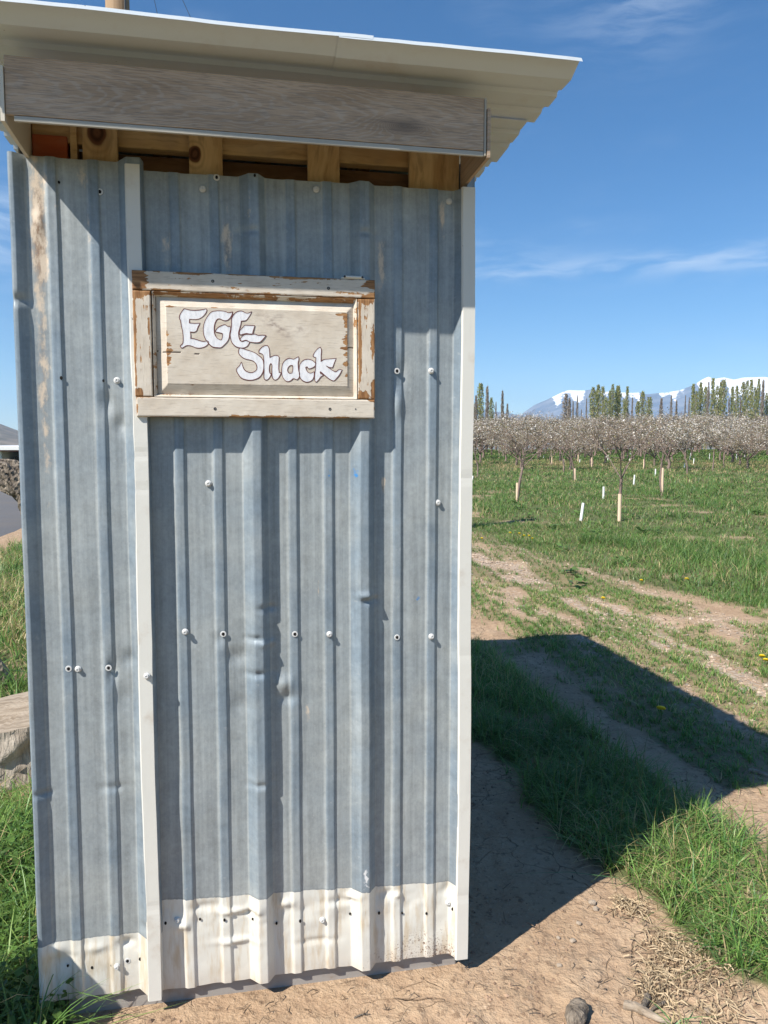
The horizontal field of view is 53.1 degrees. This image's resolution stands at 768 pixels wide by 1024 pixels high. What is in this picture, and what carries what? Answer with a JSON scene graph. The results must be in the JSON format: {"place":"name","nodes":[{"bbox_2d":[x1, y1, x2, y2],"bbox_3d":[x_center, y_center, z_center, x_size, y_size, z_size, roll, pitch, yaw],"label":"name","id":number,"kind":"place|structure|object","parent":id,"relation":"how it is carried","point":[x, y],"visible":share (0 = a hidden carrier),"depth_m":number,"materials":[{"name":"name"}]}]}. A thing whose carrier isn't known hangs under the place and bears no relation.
{"place":"outdoors","nodes":[
{"label":"outdoors","id":0,"kind":"place"},
{"bbox_2d":[0,424,18,444],"bbox_3d":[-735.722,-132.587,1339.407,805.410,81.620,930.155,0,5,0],"label":"hills","id":1,"kind":"structure","parent":0,"point":[8,435],"depth_m":1196.20,"materials":[{"name":"snow"}]},
{"bbox_2d":[0,491,21,536],"bbox_3d":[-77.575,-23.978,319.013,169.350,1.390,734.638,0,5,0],"label":"road","id":2,"kind":"structure","parent":0,"point":[10,518],"depth_m":16.89,"materials":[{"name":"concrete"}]},
{"bbox_2d":[0,537,27,697],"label":"verge grass","id":3,"kind":"structure","parent":0,"point":[14,591],"depth_m":6.59,"materials":[{"name":"plant"}]},
{"bbox_2d":[0,449,767,1023],"bbox_3d":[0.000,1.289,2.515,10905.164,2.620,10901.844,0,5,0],"label":"ground","id":4,"kind":"structure","parent":0,"point":[500,859],"depth_m":2.93,"materials":[{"name":"soil"}]},
{"bbox_2d":[0,658,11,686],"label":"leafy weed","id":5,"kind":"object","parent":4,"relation":"on","point":[4,671],"visible":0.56,"depth_m":4.83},
{"bbox_2d":[0,445,18,460],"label":"shed","id":6,"kind":"structure","parent":4,"relation":"on","point":[9,452],"depth_m":61.12,"materials":[{"name":"grey"}]},
{"bbox_2d":[0,459,20,514],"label":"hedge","id":7,"kind":"object","parent":4,"relation":"on","point":[10,477],"visible":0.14,"depth_m":6.01,"materials":[{"name":"grey plant"}]},
{"bbox_2d":[0,691,31,794],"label":"tree stump","id":8,"kind":"object","parent":4,"relation":"on","point":[15,757],"visible":0.15,"depth_m":3.37,"materials":[{"name":"wood"}]},
{"bbox_2d":[0,808,76,1023],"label":"leafy weeds","id":9,"kind":"object","parent":4,"relation":"on","point":[56,1013],"visible":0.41,"depth_m":2.22,"materials":[{"name":"green plant"}]},
{"bbox_2d":[0,772,180,1023],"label":"verge grass","id":10,"kind":"structure","parent":4,"relation":"on","point":[13,805],"depth_m":2.33,"materials":[{"name":"plant"}]},
{"bbox_2d":[105,0,189,15],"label":"utility pole","id":11,"kind":"object","parent":4,"relation":"on","point":[120,4],"depth_m":9.41,"materials":[{"name":"brown wood"}]},
{"bbox_2d":[0,0,582,1013],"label":"shack","id":12,"kind":"structure","parent":4,"relation":"on","point":[248,640],"depth_m":2.01,"materials":[{"name":"grey metal"}]},
{"bbox_2d":[132,270,374,417],"bbox_3d":[-0.321,-0.423,1.952,0.603,0.363,0.024,-1,5,-11],"label":"wooden sign","id":13,"kind":"object","parent":12,"relation":"attached to","point":[231,345],"visible":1,"depth_m":1.95,"materials":[{"name":"paint"}]},
{"bbox_2d":[147,644,767,1023],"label":"earth crumbs","id":14,"kind":"object","parent":4,"relation":"on","point":[536,942],"visible":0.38,"depth_m":2.45,"materials":[{"name":"soil"}]},
{"bbox_2d":[474,395,477,442],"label":"poplar tree","id":15,"kind":"object","parent":4,"relation":"on","point":[476,409],"visible":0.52,"depth_m":175.28,"materials":[{"name":"green plant"}]},
{"bbox_2d":[477,383,484,448],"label":"poplar tree","id":16,"kind":"object","parent":4,"relation":"on","point":[480,408],"visible":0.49,"depth_m":183.46,"materials":[{"name":"green plant"}]},
{"bbox_2d":[473,428,489,475],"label":"cherry tree","id":17,"kind":"object","parent":4,"relation":"on","point":[484,433],"visible":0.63,"depth_m":34.55,"materials":[{"name":"grey plant"}]},
{"bbox_2d":[473,415,498,441],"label":"cherry tree","id":18,"kind":"object","parent":4,"relation":"on","point":[484,422],"visible":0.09,"depth_m":61.88,"materials":[{"name":"grey plant"}]},
{"bbox_2d":[485,386,488,447],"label":"poplar tree","id":19,"kind":"object","parent":4,"relation":"on","point":[487,402],"visible":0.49,"depth_m":180.06,"materials":[{"name":"green plant"}]},
{"bbox_2d":[219,787,755,1023],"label":"twig litter","id":20,"kind":"object","parent":4,"relation":"on","point":[466,967],"visible":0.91,"depth_m":2.12,"materials":[{"name":"wood"}]},
{"bbox_2d":[488,397,494,449],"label":"poplar tree","id":21,"kind":"object","parent":4,"relation":"on","point":[491,402],"visible":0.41,"depth_m":189.76,"materials":[{"name":"green plant"}]},
{"bbox_2d":[474,418,510,457],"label":"cherry tree","id":22,"kind":"object","parent":4,"relation":"on","point":[483,453],"visible":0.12,"depth_m":67.56,"materials":[{"name":"grey plant"}]},
{"bbox_2d":[473,420,521,463],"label":"cherry tree","id":23,"kind":"object","parent":4,"relation":"on","point":[480,451],"visible":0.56,"depth_m":52.56,"materials":[{"name":"grey plant"}]},
{"bbox_2d":[500,388,503,417],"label":"poplar tree","id":24,"kind":"object","parent":4,"relation":"on","point":[502,404],"visible":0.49,"depth_m":170.34,"materials":[{"name":"grey plant"}]},
{"bbox_2d":[488,426,523,460],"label":"cherry tree","id":25,"kind":"object","parent":4,"relation":"on","point":[499,436],"visible":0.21,"depth_m":57.57,"materials":[{"name":"grey plant"}]},
{"bbox_2d":[485,424,545,465],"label":"cherry tree","id":26,"kind":"object","parent":4,"relation":"on","point":[516,436],"visible":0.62,"depth_m":48.04,"materials":[{"name":"grey plant"}]},
{"bbox_2d":[480,418,560,501],"bbox_3d":[3.845,-1.353,20.270,2.109,2.339,1.696,-1,5,-17],"label":"cherry tree","id":27,"kind":"object","parent":4,"relation":"on","point":[518,484],"visible":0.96,"depth_m":20.43,"materials":[{"name":"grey plant"}]},
{"bbox_2d":[493,411,554,458],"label":"cherry tree","id":28,"kind":"object","parent":4,"relation":"on","point":[514,423],"visible":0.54,"depth_m":61.89,"materials":[{"name":"grey plant"}]},
{"bbox_2d":[492,411,560,458],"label":"cherry tree","id":29,"kind":"object","parent":4,"relation":"on","point":[538,454],"visible":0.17,"depth_m":65.75,"materials":[{"name":"grey plant"}]},
{"bbox_2d":[496,428,566,467],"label":"cherry tree","id":30,"kind":"object","parent":4,"relation":"on","point":[510,444],"visible":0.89,"depth_m":42.00,"materials":[{"name":"grey plant"}]},
{"bbox_2d":[517,410,569,456],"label":"cherry tree","id":31,"kind":"object","parent":4,"relation":"on","point":[530,414],"visible":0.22,"depth_m":71.34,"materials":[{"name":"grey plant"}]},
{"bbox_2d":[530,418,587,460],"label":"cherry tree","id":32,"kind":"object","parent":4,"relation":"on","point":[549,428],"visible":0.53,"depth_m":57.31,"materials":[{"name":"grey plant"}]},
{"bbox_2d":[562,393,567,418],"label":"poplar tree","id":33,"kind":"object","parent":4,"relation":"on","point":[564,407],"visible":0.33,"depth_m":184.54,"materials":[{"name":"grey plant"}]},
{"bbox_2d":[550,425,581,471],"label":"cherry tree","id":34,"kind":"object","parent":4,"relation":"on","point":[563,460],"visible":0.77,"depth_m":37.64,"materials":[{"name":"grey plant"}]},
{"bbox_2d":[547,420,594,458],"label":"cherry tree","id":35,"kind":"object","parent":4,"relation":"on","point":[583,426],"visible":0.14,"depth_m":62.53,"materials":[{"name":"grey plant"}]},
{"bbox_2d":[545,424,597,478],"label":"cherry tree","id":36,"kind":"object","parent":4,"relation":"on","point":[574,469],"visible":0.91,"depth_m":30.47,"materials":[{"name":"grey plant"}]},
{"bbox_2d":[540,422,603,468],"bbox_3d":[10.183,-3.590,42.226,3.314,2.601,3.598,2,5,22],"label":"cherry tree","id":37,"kind":"object","parent":4,"relation":"on","point":[562,433],"visible":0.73,"depth_m":42.09,"materials":[{"name":"grey plant"}]},
{"bbox_2d":[564,997,588,1023],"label":"rock","id":38,"kind":"object","parent":4,"relation":"on","point":[577,1010],"visible":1,"depth_m":2.01,"materials":[{"name":"grey stone"}]},
{"bbox_2d":[552,411,617,457],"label":"cherry tree","id":39,"kind":"object","parent":4,"relation":"on","point":[585,456],"visible":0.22,"depth_m":67.47,"materials":[{"name":"grey plant"}]},
{"bbox_2d":[569,414,614,455],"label":"cherry tree","id":40,"kind":"object","parent":4,"relation":"on","point":[591,427],"visible":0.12,"depth_m":76.14,"materials":[{"name":"grey plant"}]},
{"bbox_2d":[563,422,622,464],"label":"cherry tree","id":41,"kind":"object","parent":4,"relation":"on","point":[595,435],"visible":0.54,"depth_m":47.70,"materials":[{"name":"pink plant"}]},
{"bbox_2d":[588,387,597,446],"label":"poplar tree","id":42,"kind":"object","parent":4,"relation":"on","point":[593,407],"visible":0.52,"depth_m":170.41,"materials":[{"name":"green plant"}]},
{"bbox_2d":[596,384,601,449],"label":"poplar tree","id":43,"kind":"object","parent":4,"relation":"on","point":[598,390],"visible":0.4,"depth_m":187.07,"materials":[{"name":"green plant"}]},
{"bbox_2d":[599,386,605,417],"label":"poplar tree","id":44,"kind":"object","parent":4,"relation":"on","point":[602,394],"visible":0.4,"depth_m":178.55,"materials":[{"name":"green plant"}]},
{"bbox_2d":[575,422,634,462],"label":"cherry tree","id":45,"kind":"object","parent":4,"relation":"on","point":[612,439],"visible":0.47,"depth_m":52.87,"materials":[{"name":"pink plant"}]},
{"bbox_2d":[578,413,632,452],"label":"cherry tree","id":46,"kind":"object","parent":4,"relation":"on","point":[608,422],"visible":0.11,"depth_m":85.52,"materials":[{"name":"grey plant"}]},
{"bbox_2d":[602,397,608,449],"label":"poplar tree","id":47,"kind":"object","parent":4,"relation":"on","point":[605,407],"visible":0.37,"depth_m":164.00,"materials":[{"name":"green plant"}]},
{"bbox_2d":[607,390,611,449],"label":"poplar tree","id":48,"kind":"object","parent":4,"relation":"on","point":[609,402],"visible":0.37,"depth_m":166.02,"materials":[{"name":"green plant"}]},
{"bbox_2d":[610,383,615,444],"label":"poplar tree","id":49,"kind":"object","parent":4,"relation":"on","point":[612,404],"visible":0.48,"depth_m":174.34,"materials":[{"name":"green plant"}]},
{"bbox_2d":[614,386,621,448],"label":"poplar tree","id":50,"kind":"object","parent":4,"relation":"on","point":[618,396],"visible":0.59,"depth_m":175.27,"materials":[{"name":"green plant"}]},
{"bbox_2d":[472,465,767,588],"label":"dock weeds","id":51,"kind":"object","parent":4,"relation":"on","point":[578,577],"visible":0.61,"depth_m":18.08,"materials":[{"name":"green plant"}]},
{"bbox_2d":[573,407,675,520],"bbox_3d":[4.585,-0.916,15.365,1.897,2.382,1.787,3,6,36],"label":"cherry tree","id":52,"kind":"object","parent":4,"relation":"on","point":[621,475],"visible":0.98,"depth_m":15.41,"materials":[{"name":"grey plant"}]},
{"bbox_2d":[597,416,656,456],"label":"cherry tree","id":53,"kind":"object","parent":4,"relation":"on","point":[626,426],"visible":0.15,"depth_m":72.03,"materials":[{"name":"grey plant"}]},
{"bbox_2d":[624,386,629,421],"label":"poplar tree","id":54,"kind":"object","parent":4,"relation":"on","point":[626,398],"visible":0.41,"depth_m":183.88,"materials":[{"name":"green plant"}]},
{"bbox_2d":[594,414,666,458],"bbox_3d":[20.469,-6.230,63.247,6.456,3.925,5.019,1,5,12],"label":"cherry tree","id":55,"kind":"object","parent":4,"relation":"on","point":[610,424],"visible":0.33,"depth_m":63.02,"materials":[{"name":"grey plant"}]},
{"bbox_2d":[599,417,666,461],"bbox_3d":[18.120,-5.449,57.097,5.158,3.523,4.145,1,5,10],"label":"cherry tree","id":56,"kind":"object","parent":4,"relation":"on","point":[631,430],"visible":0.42,"depth_m":56.62,"materials":[{"name":"grey plant"}]},
{"bbox_2d":[639,391,646,447],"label":"poplar tree","id":57,"kind":"object","parent":4,"relation":"on","point":[642,398],"visible":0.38,"depth_m":182.44,"materials":[{"name":"green plant"}]},
{"bbox_2d":[641,992,650,1014],"bbox_3d":[0.703,1.325,2.070,0.022,0.022,0.075,3,5,28],"label":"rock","id":58,"kind":"object","parent":4,"relation":"on","point":[645,1002],"visible":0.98,"depth_m":2.08,"materials":[{"name":"grey stone"}]},
{"bbox_2d":[623,1000,670,1023],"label":"stick","id":59,"kind":"object","parent":4,"relation":"on","point":[634,1006],"visible":1,"depth_m":2.04,"materials":[{"name":"wood"}]},
{"bbox_2d":[624,429,672,465],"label":"cherry tree","id":60,"kind":"object","parent":4,"relation":"on","point":[652,454],"visible":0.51,"depth_m":47.47,"materials":[{"name":"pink plant"}]},
{"bbox_2d":[644,397,652,448],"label":"poplar tree","id":61,"kind":"object","parent":4,"relation":"on","point":[648,403],"visible":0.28,"depth_m":187.40,"materials":[{"name":"green plant"}]},
{"bbox_2d":[650,1000,666,1010],"bbox_3d":[0.738,1.335,2.072,0.081,0.016,0.013,-3,6,-37],"label":"stick","id":62,"kind":"object","parent":4,"relation":"on","point":[662,1002],"visible":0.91,"depth_m":2.07,"materials":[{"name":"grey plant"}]},
{"bbox_2d":[632,424,694,493],"bbox_3d":[8.217,-1.659,22.665,1.362,2.484,1.263,-2,5,-20],"label":"cherry tree","id":63,"kind":"object","parent":4,"relation":"on","point":[661,480],"visible":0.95,"depth_m":22.65,"materials":[{"name":"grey plant"}]},
{"bbox_2d":[630,409,712,468],"bbox_3d":[16.067,-3.905,41.486,4.343,3.338,4.419,-1,5,-16],"label":"cherry tree","id":64,"kind":"object","parent":4,"relation":"on","point":[678,446],"visible":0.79,"depth_m":41.77,"materials":[{"name":"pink plant"}]},
{"bbox_2d":[645,425,701,460],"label":"cherry tree","id":65,"kind":"object","parent":4,"relation":"on","point":[671,440],"visible":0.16,"depth_m":52.35,"materials":[{"name":"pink plant"}]},
{"bbox_2d":[638,417,712,459],"bbox_3d":[21.955,-5.435,57.901,4.574,3.306,4.213,-1,5,-15],"label":"cherry tree","id":66,"kind":"object","parent":4,"relation":"on","point":[667,429],"visible":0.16,"depth_m":57.65,"materials":[{"name":"grey plant"}]},
{"bbox_2d":[665,427,700,472],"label":"cherry tree","id":67,"kind":"object","parent":4,"relation":"on","point":[686,447],"visible":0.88,"depth_m":36.81,"materials":[{"name":"grey plant"}]},
{"bbox_2d":[664,416,713,458],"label":"cherry tree","id":68,"kind":"object","parent":4,"relation":"on","point":[690,431],"visible":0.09,"depth_m":61.52,"materials":[{"name":"grey plant"}]},
{"bbox_2d":[663,409,718,455],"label":"cherry tree","id":69,"kind":"object","parent":4,"relation":"on","point":[684,421],"visible":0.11,"depth_m":71.77,"materials":[{"name":"grey plant"}]},
{"bbox_2d":[689,383,695,416],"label":"poplar tree","id":70,"kind":"object","parent":4,"relation":"on","point":[692,395],"visible":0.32,"depth_m":184.65,"materials":[{"name":"green plant"}]},
{"bbox_2d":[692,391,699,447],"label":"poplar tree","id":71,"kind":"object","parent":4,"relation":"on","point":[695,407],"visible":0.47,"depth_m":175.49,"materials":[{"name":"green plant"}]},
{"bbox_2d":[698,382,703,449],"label":"poplar tree","id":72,"kind":"object","parent":4,"relation":"on","point":[700,407],"visible":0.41,"depth_m":177.64,"materials":[{"name":"green plant"}]},
{"bbox_2d":[701,386,708,448],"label":"poplar tree","id":73,"kind":"object","parent":4,"relation":"on","point":[705,395],"visible":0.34,"depth_m":173.02,"materials":[{"name":"green plant"}]},
{"bbox_2d":[705,382,709,449],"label":"poplar tree","id":74,"kind":"object","parent":4,"relation":"on","point":[708,400],"visible":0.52,"depth_m":163.53,"materials":[{"name":"green plant"}]},
{"bbox_2d":[708,378,715,449],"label":"poplar tree","id":75,"kind":"object","parent":4,"relation":"on","point":[712,403],"visible":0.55,"depth_m":182.15,"materials":[{"name":"green plant"}]},
{"bbox_2d":[703,430,726,469],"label":"cherry tree","id":76,"kind":"object","parent":4,"relation":"on","point":[714,437],"visible":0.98,"depth_m":39.77,"materials":[{"name":"grey plant"}]},
{"bbox_2d":[691,418,744,459],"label":"cherry tree","id":77,"kind":"object","parent":4,"relation":"on","point":[703,430],"visible":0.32,"depth_m":57.89,"materials":[{"name":"grey plant"}]},
{"bbox_2d":[714,385,721,448],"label":"poplar tree","id":78,"kind":"object","parent":4,"relation":"on","point":[717,408],"visible":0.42,"depth_m":190.93,"materials":[{"name":"green plant"}]},
{"bbox_2d":[719,379,728,449],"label":"poplar tree","id":79,"kind":"object","parent":4,"relation":"on","point":[724,390],"visible":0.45,"depth_m":187.99,"materials":[{"name":"green plant"}]},
{"bbox_2d":[699,410,751,447],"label":"cherry tree","id":80,"kind":"object","parent":4,"relation":"on","point":[737,418],"visible":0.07,"depth_m":86.47,"materials":[{"name":"grey plant"}]},
{"bbox_2d":[697,409,760,454],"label":"cherry tree","id":81,"kind":"object","parent":4,"relation":"on","point":[728,421],"visible":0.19,"depth_m":76.75,"materials":[{"name":"grey plant"}]},
{"bbox_2d":[730,386,733,417],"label":"poplar tree","id":82,"kind":"object","parent":4,"relation":"on","point":[732,399],"visible":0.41,"depth_m":189.00,"materials":[{"name":"green plant"}]},
{"bbox_2d":[706,415,761,456],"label":"cherry tree","id":83,"kind":"object","parent":4,"relation":"on","point":[743,427],"visible":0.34,"depth_m":66.03,"materials":[{"name":"grey plant"}]},
{"bbox_2d":[732,385,740,448],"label":"poplar tree","id":84,"kind":"object","parent":4,"relation":"on","point":[736,401],"visible":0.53,"depth_m":167.65,"materials":[{"name":"green plant"}]},
{"bbox_2d":[707,414,766,462],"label":"cherry tree","id":85,"kind":"object","parent":4,"relation":"on","point":[720,430],"visible":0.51,"depth_m":51.77,"materials":[{"name":"grey plant"}]},
{"bbox_2d":[710,425,767,468],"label":"cherry tree","id":86,"kind":"object","parent":4,"relation":"on","point":[741,444],"visible":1,"depth_m":41.52,"materials":[{"name":"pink plant"}]},
{"bbox_2d":[718,427,767,464],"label":"cherry tree","id":87,"kind":"object","parent":4,"relation":"on","point":[739,450],"visible":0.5,"depth_m":47.61,"materials":[{"name":"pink plant"}]},
{"bbox_2d":[739,381,746,417],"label":"poplar tree","id":88,"kind":"object","parent":4,"relation":"on","point":[743,406],"visible":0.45,"depth_m":179.87,"materials":[{"name":"green plant"}]},
{"bbox_2d":[744,380,748,419],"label":"poplar tree","id":89,"kind":"object","parent":4,"relation":"on","point":[747,386],"visible":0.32,"depth_m":189.06,"materials":[{"name":"green plant"}]},
{"bbox_2d":[747,379,753,424],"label":"poplar tree","id":90,"kind":"object","parent":4,"relation":"on","point":[749,396],"visible":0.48,"depth_m":176.84,"materials":[{"name":"green plant"}]},
{"bbox_2d":[750,387,758,446],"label":"poplar tree","id":91,"kind":"object","parent":4,"relation":"on","point":[754,407],"visible":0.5,"depth_m":163.59,"materials":[{"name":"green plant"}]},
{"bbox_2d":[748,768,767,776],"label":"stick","id":92,"kind":"object","parent":4,"relation":"on","point":[758,772],"visible":0.94,"depth_m":3.56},
{"bbox_2d":[755,378,760,447],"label":"poplar tree","id":93,"kind":"object","parent":4,"relation":"on","point":[759,389],"visible":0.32,"depth_m":173.47,"materials":[{"name":"green plant"}]},
{"bbox_2d":[760,379,764,418],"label":"poplar tree","id":94,"kind":"object","parent":4,"relation":"on","point":[762,397],"visible":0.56,"depth_m":189.90,"materials":[{"name":"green plant"}]},
{"bbox_2d":[763,393,767,447],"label":"poplar tree","id":95,"kind":"object","parent":4,"relation":"on","point":[765,408],"visible":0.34,"depth_m":177.09,"materials":[{"name":"green plant"}]},
{"bbox_2d":[0,0,767,429],"label":"sky","id":96,"kind":"structure","parent":0,"point":[621,236],"materials":[{"name":"blue"}]},
{"bbox_2d":[471,690,767,1023],"bbox_3d":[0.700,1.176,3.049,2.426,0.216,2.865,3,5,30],"label":"tall grass","id":97,"kind":"structure","parent":0,"point":[558,794],"depth_m":3.03,"materials":[{"name":"plant"}]},
{"bbox_2d":[471,582,767,748],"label":"track grass","id":98,"kind":"structure","parent":0,"point":[519,701],"depth_m":5.39,"materials":[{"name":"plant"}]},
{"bbox_2d":[471,520,767,597],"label":"meadow grass","id":99,"kind":"structure","parent":0,"point":[709,547],"depth_m":10.63,"materials":[{"name":"plant"}]},
{"bbox_2d":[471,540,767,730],"bbox_3d":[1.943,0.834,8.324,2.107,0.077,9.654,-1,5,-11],"label":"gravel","id":100,"kind":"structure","parent":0,"point":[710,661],"depth_m":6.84,"materials":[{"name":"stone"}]},
{"bbox_2d":[472,479,767,530],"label":"meadow grass","id":101,"kind":"structure","parent":0,"point":[677,487],"depth_m":19.64,"materials":[{"name":"plant"}]},
{"bbox_2d":[472,458,767,484],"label":"meadow grass","id":102,"kind":"structure","parent":0,"point":[740,467],"depth_m":38.91,"materials":[{"name":"plant"}]},
{"bbox_2d":[473,449,767,460],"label":"meadow grass","id":103,"kind":"structure","parent":0,"point":[707,452],"depth_m":73.43,"materials":[{"name":"plant"}]},
{"bbox_2d":[477,441,763,448],"bbox_3d":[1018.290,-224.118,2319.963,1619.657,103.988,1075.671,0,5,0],"label":"foothills","id":104,"kind":"structure","parent":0,"point":[599,446],"depth_m":2302.37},
{"bbox_2d":[475,377,767,421],"bbox_3d":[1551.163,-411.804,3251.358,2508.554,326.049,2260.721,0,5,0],"label":"mountains","id":105,"kind":"structure","parent":0,"point":[554,405],"depth_m":3246.06,"materials":[{"name":"snow"}]},
{"bbox_2d":[588,891,767,1023],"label":"dead grass","id":106,"kind":"structure","parent":0,"point":[679,943],"depth_m":2.20,"materials":[{"name":"plant"}]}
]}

